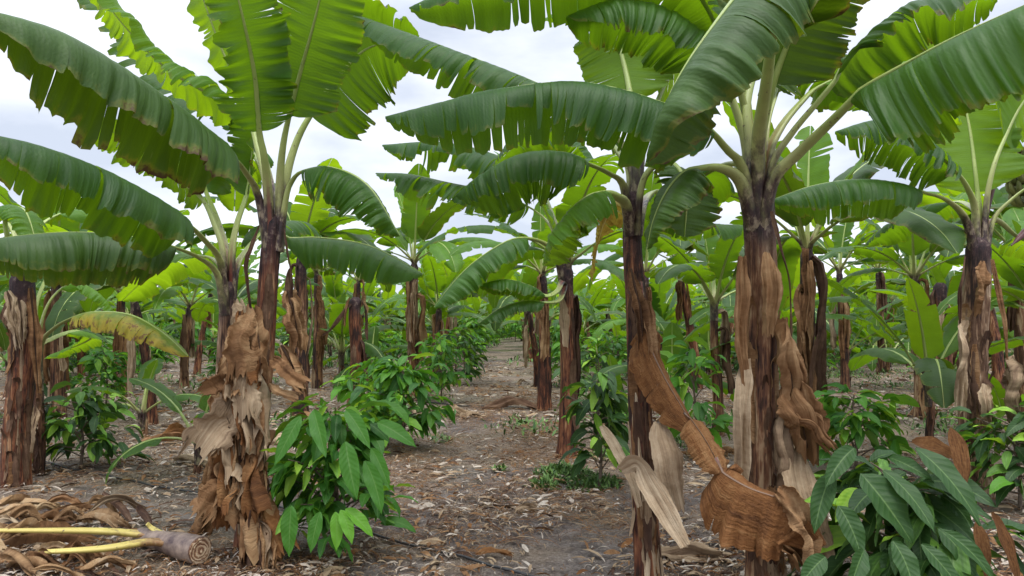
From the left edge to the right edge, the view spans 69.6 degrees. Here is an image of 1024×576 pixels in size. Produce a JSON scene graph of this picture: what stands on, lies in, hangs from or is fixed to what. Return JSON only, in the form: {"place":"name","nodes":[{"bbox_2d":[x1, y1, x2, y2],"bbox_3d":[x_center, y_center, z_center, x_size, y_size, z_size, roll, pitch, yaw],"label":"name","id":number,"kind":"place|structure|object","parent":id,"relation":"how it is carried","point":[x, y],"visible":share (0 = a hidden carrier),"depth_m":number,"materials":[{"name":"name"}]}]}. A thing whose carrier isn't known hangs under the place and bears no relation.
{"place":"outdoors","nodes":[
{"label":"outdoors","id":0,"kind":"place"},
{"bbox_2d":[0,329,1023,575],"bbox_3d":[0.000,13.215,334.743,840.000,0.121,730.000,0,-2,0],"label":"ground","id":1,"kind":"structure","parent":0,"point":[542,557],"depth_m":6.34,"materials":[{"name":"soil"}]},
{"bbox_2d":[0,275,38,349],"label":"banana plant","id":2,"kind":"object","parent":1,"relation":"on","point":[4,339],"visible":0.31,"depth_m":10.84,"materials":[{"name":"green plant"}]},
{"bbox_2d":[3,521,99,549],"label":"fallen leaf","id":3,"kind":"object","parent":1,"relation":"on","point":[33,538],"visible":0.59,"depth_m":4.69,"materials":[{"name":"brown plant"}]},
{"bbox_2d":[1,280,129,378],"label":"banana plant","id":4,"kind":"object","parent":1,"relation":"on","point":[81,354],"visible":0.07,"depth_m":16.81,"materials":[{"name":"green plant"}]},
{"bbox_2d":[0,188,139,487],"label":"banana plant","id":5,"kind":"object","parent":1,"relation":"on","point":[21,412],"visible":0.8,"depth_m":6.36,"materials":[{"name":"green plant"}]},
{"bbox_2d":[32,381,154,468],"bbox_3d":[-4.180,1.361,7.145,1.150,0.898,0.932,-1,-2,18],"label":"cacao sapling","id":6,"kind":"object","parent":1,"relation":"on","point":[87,420],"visible":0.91,"depth_m":7.11,"materials":[{"name":"green plant"}]},
{"bbox_2d":[0,185,189,419],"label":"banana plant","id":7,"kind":"object","parent":1,"relation":"on","point":[55,370],"visible":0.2,"depth_m":10.40,"materials":[{"name":"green plant"}]},
{"bbox_2d":[66,346,139,403],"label":"cacao sapling","id":8,"kind":"object","parent":1,"relation":"on","point":[92,364],"visible":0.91,"depth_m":11.85,"materials":[{"name":"green plant"}]},
{"bbox_2d":[0,491,211,575],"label":"cut banana stem","id":9,"kind":"object","parent":1,"relation":"on","point":[188,547],"visible":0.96,"depth_m":4.58,"materials":[{"name":"brown plant"}]},
{"bbox_2d":[32,275,188,475],"bbox_3d":[-4.130,0.703,7.072,3.071,2.295,0.831,-2,-3,44],"label":"banana sucker","id":10,"kind":"object","parent":1,"relation":"on","point":[108,319],"visible":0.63,"depth_m":6.80,"materials":[{"name":"green plant"}]},
{"bbox_2d":[9,230,214,396],"bbox_3d":[-6.837,0.252,13.591,3.626,3.600,3.569,0,-2,0],"label":"banana plant","id":11,"kind":"object","parent":1,"relation":"on","point":[119,343],"visible":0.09,"depth_m":13.38,"materials":[{"name":"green plant"}]},
{"bbox_2d":[0,209,233,424],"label":"banana plant","id":12,"kind":"object","parent":1,"relation":"on","point":[57,313],"visible":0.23,"depth_m":9.97,"materials":[{"name":"green plant"}]},
{"bbox_2d":[80,282,186,325],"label":"banana plant","id":13,"kind":"object","parent":1,"relation":"on","point":[176,317],"visible":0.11,"depth_m":21.21,"materials":[{"name":"green plant"}]},
{"bbox_2d":[65,358,203,437],"bbox_3d":[-4.513,1.382,9.043,1.589,1.018,1.222,1,-2,-26],"label":"banana sucker","id":14,"kind":"object","parent":1,"relation":"on","point":[149,369],"visible":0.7,"depth_m":8.88,"materials":[{"name":"green plant"}]},
{"bbox_2d":[114,297,185,324],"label":"banana plant","id":15,"kind":"object","parent":1,"relation":"on","point":[147,317],"visible":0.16,"depth_m":26.62,"materials":[{"name":"green plant"}]},
{"bbox_2d":[0,119,321,535],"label":"banana plant","id":16,"kind":"object","parent":1,"relation":"on","point":[117,209],"visible":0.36,"depth_m":4.48,"materials":[{"name":"green plant"}]},
{"bbox_2d":[141,432,184,441],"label":"fallen leaf","id":17,"kind":"object","parent":1,"relation":"on","point":[174,434],"visible":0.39,"depth_m":8.43,"materials":[{"name":"brown plant"}]},
{"bbox_2d":[105,378,269,483],"bbox_3d":[-3.080,1.332,6.945,1.197,0.998,1.557,0,-2,-2],"label":"banana sucker","id":18,"kind":"object","parent":1,"relation":"on","point":[163,393],"visible":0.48,"depth_m":6.92,"materials":[{"name":"green plant"}]},
{"bbox_2d":[178,321,217,356],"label":"cacao sapling","id":19,"kind":"object","parent":1,"relation":"on","point":[208,334],"visible":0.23,"depth_m":22.57,"materials":[{"name":"green plant"}]},
{"bbox_2d":[151,238,256,387],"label":"banana plant","id":20,"kind":"object","parent":1,"relation":"on","point":[187,336],"visible":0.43,"depth_m":14.87,"materials":[{"name":"green plant"}]},
{"bbox_2d":[164,303,253,360],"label":"banana sucker","id":21,"kind":"object","parent":1,"relation":"on","point":[214,316],"visible":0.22,"depth_m":23.30,"materials":[{"name":"green plant"}]},
{"bbox_2d":[0,0,423,573],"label":"banana plant","id":22,"kind":"object","parent":1,"relation":"on","point":[309,60],"visible":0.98,"depth_m":4.45,"materials":[{"name":"green plant"}]},
{"bbox_2d":[158,242,277,374],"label":"banana plant","id":23,"kind":"object","parent":1,"relation":"on","point":[198,360],"visible":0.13,"depth_m":18.16,"materials":[{"name":"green plant"}]},
{"bbox_2d":[191,319,283,356],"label":"banana sucker","id":24,"kind":"object","parent":1,"relation":"on","point":[214,344],"visible":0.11,"depth_m":15.25,"materials":[{"name":"green plant"}]},
{"bbox_2d":[178,242,319,321],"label":"banana plant","id":25,"kind":"object","parent":1,"relation":"on","point":[201,313],"visible":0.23,"depth_m":12.82,"materials":[{"name":"green plant"}]},
{"bbox_2d":[184,158,379,415],"bbox_3d":[-3.010,0.011,10.873,2.685,3.849,2.941,-2,-3,38],"label":"banana plant","id":26,"kind":"object","parent":1,"relation":"on","point":[325,221],"visible":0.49,"depth_m":10.82,"materials":[{"name":"green plant"}]},
{"bbox_2d":[46,461,533,575],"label":"irrigation hose","id":27,"kind":"object","parent":1,"relation":"on","point":[457,555],"visible":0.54,"depth_m":4.92,"materials":[{"name":"plastic"}]},
{"bbox_2d":[251,249,353,318],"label":"banana plant","id":28,"kind":"object","parent":1,"relation":"on","point":[350,289],"visible":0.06,"depth_m":27.30,"materials":[{"name":"green plant"}]},
{"bbox_2d":[237,208,384,388],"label":"banana plant","id":29,"kind":"object","parent":1,"relation":"on","point":[319,343],"visible":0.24,"depth_m":14.89,"materials":[{"name":"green plant"}]},
{"bbox_2d":[282,263,383,342],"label":"banana plant","id":30,"kind":"object","parent":1,"relation":"on","point":[330,292],"visible":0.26,"depth_m":20.95,"materials":[{"name":"green plant"}]},
{"bbox_2d":[261,391,417,563],"bbox_3d":[-1.117,1.210,4.664,1.124,1.090,1.181,0,-2,0],"label":"cacao sapling","id":31,"kind":"object","parent":1,"relation":"on","point":[354,437],"visible":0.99,"depth_m":4.42,"materials":[{"name":"green plant"}]},
{"bbox_2d":[322,297,367,406],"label":"broken stem","id":32,"kind":"object","parent":1,"relation":"on","point":[357,348],"visible":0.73,"depth_m":11.70,"materials":[{"name":"bark"},{"name":"dry leaf"}]},
{"bbox_2d":[293,228,408,327],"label":"banana plant","id":33,"kind":"object","parent":1,"relation":"on","point":[357,292],"visible":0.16,"depth_m":18.95,"materials":[{"name":"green plant"}]},
{"bbox_2d":[307,292,405,374],"bbox_3d":[-3.066,1.105,15.156,2.323,2.040,2.962,1,-2,-27],"label":"banana sucker","id":34,"kind":"object","parent":1,"relation":"on","point":[372,350],"visible":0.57,"depth_m":14.79,"materials":[{"name":"green plant"}]},
{"bbox_2d":[329,322,394,364],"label":"cacao sapling","id":35,"kind":"object","parent":1,"relation":"on","point":[347,336],"visible":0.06,"depth_m":17.30,"materials":[{"name":"green plant"}]},
{"bbox_2d":[319,326,407,388],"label":"banana sucker","id":36,"kind":"object","parent":1,"relation":"on","point":[373,335],"visible":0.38,"depth_m":14.84,"materials":[{"name":"green plant"}]},
{"bbox_2d":[325,271,402,324],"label":"banana plant","id":37,"kind":"object","parent":1,"relation":"on","point":[369,288],"visible":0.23,"depth_m":23.86,"materials":[{"name":"green plant"}]},
{"bbox_2d":[320,357,412,417],"bbox_3d":[-1.762,1.368,9.253,1.040,0.984,1.045,-1,-2,35],"label":"cacao sapling","id":38,"kind":"object","parent":1,"relation":"on","point":[347,382],"visible":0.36,"depth_m":9.20,"materials":[{"name":"green plant"}]},
{"bbox_2d":[337,330,398,368],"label":"cacao sapling","id":39,"kind":"object","parent":1,"relation":"on","point":[382,350],"visible":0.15,"depth_m":16.46,"materials":[{"name":"green plant"}]},
{"bbox_2d":[362,284,425,336],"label":"banana plant","id":40,"kind":"object","parent":1,"relation":"on","point":[385,295],"visible":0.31,"depth_m":30.56,"materials":[{"name":"green plant"}]},
{"bbox_2d":[341,352,455,448],"bbox_3d":[-1.239,1.293,8.254,1.259,1.118,1.278,0,-2,0],"label":"cacao sapling","id":41,"kind":"object","parent":1,"relation":"on","point":[392,376],"visible":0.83,"depth_m":8.11,"materials":[{"name":"green plant"}]},
{"bbox_2d":[333,164,493,395],"bbox_3d":[-1.963,-0.064,13.301,3.312,4.243,3.265,2,-3,-42],"label":"banana plant","id":42,"kind":"object","parent":1,"relation":"on","point":[419,223],"visible":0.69,"depth_m":13.37,"materials":[{"name":"green plant"}]},
{"bbox_2d":[372,241,481,371],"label":"banana plant","id":43,"kind":"object","parent":1,"relation":"on","point":[435,280],"visible":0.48,"depth_m":16.73,"materials":[{"name":"green plant"}]},
{"bbox_2d":[372,267,495,369],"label":"banana plant","id":44,"kind":"object","parent":1,"relation":"on","point":[451,311],"visible":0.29,"depth_m":18.05,"materials":[{"name":"green plant"}]},
{"bbox_2d":[392,255,487,365],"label":"banana plant","id":45,"kind":"object","parent":1,"relation":"on","point":[449,323],"visible":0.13,"depth_m":21.09,"materials":[{"name":"green plant"}]},
{"bbox_2d":[408,332,480,402],"bbox_3d":[-1.209,1.381,12.643,0.906,1.273,1.220,-1,-2,34],"label":"cacao sapling","id":46,"kind":"object","parent":1,"relation":"on","point":[446,350],"visible":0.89,"depth_m":12.46,"materials":[{"name":"green plant"}]},
{"bbox_2d":[401,269,488,332],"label":"banana plant","id":47,"kind":"object","parent":1,"relation":"on","point":[473,299],"visible":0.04,"depth_m":25.13,"materials":[{"name":"green plant"}]},
{"bbox_2d":[421,321,491,384],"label":"cacao sapling","id":48,"kind":"object","parent":1,"relation":"on","point":[469,368],"visible":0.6,"depth_m":15.92,"materials":[{"name":"green plant"}]},
{"bbox_2d":[444,327,485,369],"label":"cacao sapling","id":49,"kind":"object","parent":1,"relation":"on","point":[473,341],"visible":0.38,"depth_m":19.28,"materials":[{"name":"green plant"}]},
{"bbox_2d":[457,316,490,353],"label":"cacao sapling","id":50,"kind":"object","parent":1,"relation":"on","point":[463,320],"visible":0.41,"depth_m":22.68,"materials":[{"name":"green plant"}]},
{"bbox_2d":[0,338,957,492],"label":"weeds","id":51,"kind":"object","parent":1,"relation":"on","point":[562,468],"visible":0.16,"depth_m":9.51,"materials":[{"name":"green plant"}]},
{"bbox_2d":[481,396,536,409],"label":"fallen leaf","id":52,"kind":"object","parent":1,"relation":"on","point":[504,402],"visible":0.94,"depth_m":11.86,"materials":[{"name":"brown plant"}]},
{"bbox_2d":[0,357,1023,575],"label":"leaf litter","id":53,"kind":"object","parent":1,"relation":"on","point":[334,568],"visible":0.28,"depth_m":5.83,"materials":[{"name":"brown plant"}]},
{"bbox_2d":[468,256,595,386],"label":"banana plant","id":54,"kind":"object","parent":1,"relation":"on","point":[529,276],"visible":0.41,"depth_m":15.44,"materials":[{"name":"green plant"}]},
{"bbox_2d":[449,202,623,410],"bbox_3d":[0.278,0.291,11.670,2.590,3.478,2.770,2,-3,-39],"label":"banana plant","id":55,"kind":"object","parent":1,"relation":"on","point":[542,328],"visible":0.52,"depth_m":11.85,"materials":[{"name":"green plant"}]},
{"bbox_2d":[375,140,708,458],"bbox_3d":[0.129,0.021,8.372,2.616,3.757,3.827,1,-2,-23],"label":"banana plant","id":56,"kind":"object","parent":1,"relation":"on","point":[487,272],"visible":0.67,"depth_m":7.90,"materials":[{"name":"green plant"}]},
{"bbox_2d":[514,276,605,341],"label":"banana plant","id":57,"kind":"object","parent":1,"relation":"on","point":[552,311],"visible":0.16,"depth_m":19.48,"materials":[{"name":"green plant"}]},
{"bbox_2d":[550,319,584,364],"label":"cacao sapling","id":58,"kind":"object","parent":1,"relation":"on","point":[555,336],"visible":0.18,"depth_m":19.19,"materials":[{"name":"green plant"}]},
{"bbox_2d":[536,341,599,378],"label":"cacao sapling","id":59,"kind":"object","parent":1,"relation":"on","point":[555,348],"visible":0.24,"depth_m":15.13,"materials":[{"name":"green plant"}]},
{"bbox_2d":[536,281,625,360],"bbox_3d":[2.224,1.087,21.630,3.132,2.493,2.591,1,-2,-32],"label":"banana sucker","id":60,"kind":"object","parent":1,"relation":"on","point":[595,298],"visible":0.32,"depth_m":21.22,"materials":[{"name":"green plant"}]},
{"bbox_2d":[354,0,826,575],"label":"banana plant","id":61,"kind":"object","parent":1,"relation":"on","point":[764,524],"visible":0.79,"depth_m":3.83,"materials":[{"name":"green plant"}]},
{"bbox_2d":[553,337,627,397],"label":"cacao sapling","id":62,"kind":"object","parent":1,"relation":"on","point":[594,356],"visible":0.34,"depth_m":11.14,"materials":[{"name":"green plant"}]},
{"bbox_2d":[556,275,625,352],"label":"banana plant","id":63,"kind":"object","parent":1,"relation":"on","point":[586,291],"visible":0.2,"depth_m":27.59,"materials":[{"name":"green plant"}]},
{"bbox_2d":[557,368,629,486],"bbox_3d":[0.817,1.266,6.585,0.814,1.142,0.948,0,-2,0],"label":"cacao sapling","id":64,"kind":"object","parent":1,"relation":"on","point":[601,401],"visible":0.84,"depth_m":6.54,"materials":[{"name":"green plant"}]},
{"bbox_2d":[582,309,626,355],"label":"banana sucker","id":65,"kind":"object","parent":1,"relation":"on","point":[615,330],"visible":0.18,"depth_m":18.64,"materials":[{"name":"green plant"}]},
{"bbox_2d":[585,275,624,350],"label":"banana plant","id":66,"kind":"object","parent":1,"relation":"on","point":[611,293],"visible":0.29,"depth_m":23.82,"materials":[{"name":"green plant"}]},
{"bbox_2d":[587,331,626,367],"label":"cacao sapling","id":67,"kind":"object","parent":1,"relation":"on","point":[616,345],"visible":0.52,"depth_m":16.89,"materials":[{"name":"green plant"}]},
{"bbox_2d":[580,354,674,416],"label":"banana sucker","id":68,"kind":"object","parent":1,"relation":"on","point":[611,360],"visible":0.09,"depth_m":9.44,"materials":[{"name":"green plant"}]},
{"bbox_2d":[583,273,676,319],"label":"banana plant","id":69,"kind":"object","parent":1,"relation":"on","point":[617,303],"visible":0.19,"depth_m":20.75,"materials":[{"name":"green plant"}]},
{"bbox_2d":[573,171,695,303],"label":"banana plant","id":70,"kind":"object","parent":1,"relation":"on","point":[581,279],"visible":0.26,"depth_m":12.90,"materials":[{"name":"green plant"}]},
{"bbox_2d":[592,260,706,350],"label":"banana plant","id":71,"kind":"object","parent":1,"relation":"on","point":[662,303],"visible":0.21,"depth_m":17.82,"materials":[{"name":"green plant"}]},
{"bbox_2d":[596,322,734,400],"bbox_3d":[2.157,1.181,9.716,2.116,1.458,1.659,0,-2,5],"label":"banana sucker","id":72,"kind":"object","parent":1,"relation":"on","point":[672,328],"visible":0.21,"depth_m":9.45,"materials":[{"name":"green plant"}]},
{"bbox_2d":[589,203,744,389],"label":"banana plant","id":73,"kind":"object","parent":1,"relation":"on","point":[683,304],"visible":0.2,"depth_m":14.83,"materials":[{"name":"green plant"}]},
{"bbox_2d":[620,291,731,375],"bbox_3d":[3.788,1.130,16.849,2.573,2.048,2.129,1,-2,-15],"label":"banana sucker","id":74,"kind":"object","parent":1,"relation":"on","point":[662,327],"visible":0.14,"depth_m":16.99,"materials":[{"name":"green plant"}]},
{"bbox_2d":[661,541,728,563],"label":"fallen leaf","id":75,"kind":"object","parent":1,"relation":"on","point":[693,549],"visible":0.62,"depth_m":4.49,"materials":[{"name":"beige plant"}]},
{"bbox_2d":[657,314,734,377],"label":"banana sucker","id":76,"kind":"object","parent":1,"relation":"on","point":[706,335],"visible":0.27,"depth_m":16.60,"materials":[{"name":"green plant"}]},
{"bbox_2d":[660,335,732,447],"bbox_3d":[1.962,1.151,7.606,0.942,1.338,0.841,0,-2,0],"label":"cacao sapling","id":77,"kind":"object","parent":1,"relation":"on","point":[699,410],"visible":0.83,"depth_m":7.52,"materials":[{"name":"green plant"}]},
{"bbox_2d":[385,0,1023,575],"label":"banana plant","id":78,"kind":"object","parent":1,"relation":"on","point":[893,76],"visible":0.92,"depth_m":3.69,"materials":[{"name":"green plant"}]},
{"bbox_2d":[673,261,735,365],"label":"banana plant","id":79,"kind":"object","parent":1,"relation":"on","point":[729,300],"visible":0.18,"depth_m":21.32,"materials":[{"name":"green plant"}]},
{"bbox_2d":[642,212,837,435],"bbox_3d":[2.575,0.433,9.270,2.269,2.913,2.779,0,-2,0],"label":"banana plant","id":80,"kind":"object","parent":1,"relation":"on","point":[720,264],"visible":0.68,"depth_m":9.10,"materials":[{"name":"green plant"}]},
{"bbox_2d":[683,252,894,347],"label":"banana plant","id":81,"kind":"object","parent":1,"relation":"on","point":[703,328],"visible":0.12,"depth_m":11.26,"materials":[{"name":"green plant"}]},
{"bbox_2d":[732,284,866,345],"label":"banana plant","id":82,"kind":"object","parent":1,"relation":"on","point":[856,328],"visible":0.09,"depth_m":17.45,"materials":[{"name":"green plant"}]},
{"bbox_2d":[722,101,966,461],"bbox_3d":[2.874,-0.017,7.489,3.394,3.782,3.085,0,-2,-4],"label":"banana plant","id":83,"kind":"object","parent":1,"relation":"on","point":[933,228],"visible":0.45,"depth_m":7.41,"materials":[{"name":"green plant"}]},
{"bbox_2d":[792,300,908,375],"bbox_3d":[6.505,1.114,15.143,2.293,2.015,2.925,1,-2,-31],"label":"banana sucker","id":84,"kind":"object","parent":1,"relation":"on","point":[901,331],"visible":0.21,"depth_m":15.07,"materials":[{"name":"green plant"}]},
{"bbox_2d":[779,205,928,393],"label":"banana plant","id":85,"kind":"object","parent":1,"relation":"on","point":[837,240],"visible":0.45,"depth_m":13.95,"materials":[{"name":"green plant"}]},
{"bbox_2d":[816,272,894,364],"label":"banana plant","id":86,"kind":"object","parent":1,"relation":"on","point":[859,309],"visible":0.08,"depth_m":20.79,"materials":[{"name":"green plant"}]},
{"bbox_2d":[817,260,904,343],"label":"banana plant","id":87,"kind":"object","parent":1,"relation":"on","point":[899,311],"visible":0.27,"depth_m":30.85,"materials":[{"name":"green plant"}]},
{"bbox_2d":[814,382,919,468],"bbox_3d":[3.255,1.345,6.913,0.977,0.878,0.870,-1,-2,33],"label":"cacao sapling","id":88,"kind":"object","parent":1,"relation":"on","point":[873,427],"visible":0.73,"depth_m":6.86,"materials":[{"name":"green plant"}]},
{"bbox_2d":[826,220,926,371],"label":"banana plant","id":89,"kind":"object","parent":1,"relation":"on","point":[881,300],"visible":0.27,"depth_m":18.82,"materials":[{"name":"green plant"}]},
{"bbox_2d":[850,322,909,372],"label":"banana sucker","id":90,"kind":"object","parent":1,"relation":"on","point":[889,364],"visible":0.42,"depth_m":18.66,"materials":[{"name":"green plant"}]},
{"bbox_2d":[852,314,908,374],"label":"banana sucker","id":91,"kind":"object","parent":1,"relation":"on","point":[873,365],"visible":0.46,"depth_m":17.86,"materials":[{"name":"green plant"}]},
{"bbox_2d":[851,264,931,322],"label":"banana plant","id":92,"kind":"object","parent":1,"relation":"on","point":[895,287],"visible":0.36,"depth_m":24.23,"materials":[{"name":"green plant"}]},
{"bbox_2d":[775,21,1023,497],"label":"banana plant","id":93,"kind":"object","parent":1,"relation":"on","point":[971,158],"visible":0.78,"depth_m":6.07,"materials":[{"name":"green plant"}]},
{"bbox_2d":[787,428,1023,575],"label":"cacao sapling","id":94,"kind":"object","parent":1,"relation":"on","point":[931,534],"visible":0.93,"depth_m":3.30,"materials":[{"name":"green plant"}]},
{"bbox_2d":[854,248,962,293],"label":"banana plant","id":95,"kind":"object","parent":1,"relation":"on","point":[901,282],"visible":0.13,"depth_m":21.67,"materials":[{"name":"green plant"}]},
{"bbox_2d":[818,187,1011,419],"bbox_3d":[6.016,0.257,10.710,2.782,3.447,2.630,-1,-2,27],"label":"banana plant","id":96,"kind":"object","parent":1,"relation":"on","point":[918,251],"visible":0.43,"depth_m":10.47,"materials":[{"name":"green plant"}]},
{"bbox_2d":[827,278,1023,436],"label":"banana sucker","id":97,"kind":"object","parent":1,"relation":"on","point":[930,339],"visible":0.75,"depth_m":7.50,"materials":[{"name":"green plant"}]},
{"bbox_2d":[854,184,1007,398],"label":"banana plant","id":98,"kind":"object","parent":1,"relation":"on","point":[997,359],"visible":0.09,"depth_m":13.05,"materials":[{"name":"green plant"}]},
{"bbox_2d":[868,257,1013,364],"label":"banana plant","id":99,"kind":"object","parent":1,"relation":"on","point":[951,280],"visible":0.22,"depth_m":14.87,"materials":[{"name":"green plant"}]},
{"bbox_2d":[919,183,1023,411],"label":"banana plant","id":100,"kind":"object","parent":1,"relation":"on","point":[1015,319],"visible":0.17,"depth_m":9.48,"materials":[{"name":"green plant"}]},
{"bbox_2d":[920,394,1023,510],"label":"cacao sapling","id":101,"kind":"object","parent":1,"relation":"on","point":[1007,472],"visible":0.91,"depth_m":5.56,"materials":[{"name":"green plant"}]},
{"bbox_2d":[937,208,1023,331],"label":"banana plant","id":102,"kind":"object","parent":1,"relation":"on","point":[1010,269],"visible":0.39,"depth_m":8.20,"materials":[{"name":"green plant"}]},
{"bbox_2d":[0,0,1023,295],"label":"sky","id":103,"kind":"structure","parent":0,"point":[547,54],"materials":[{"name":"white"}]},
{"bbox_2d":[930,283,952,406],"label":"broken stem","id":104,"kind":"object","parent":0,"point":[938,294],"visible":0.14,"depth_m":11.92,"materials":[{"name":"plant"}]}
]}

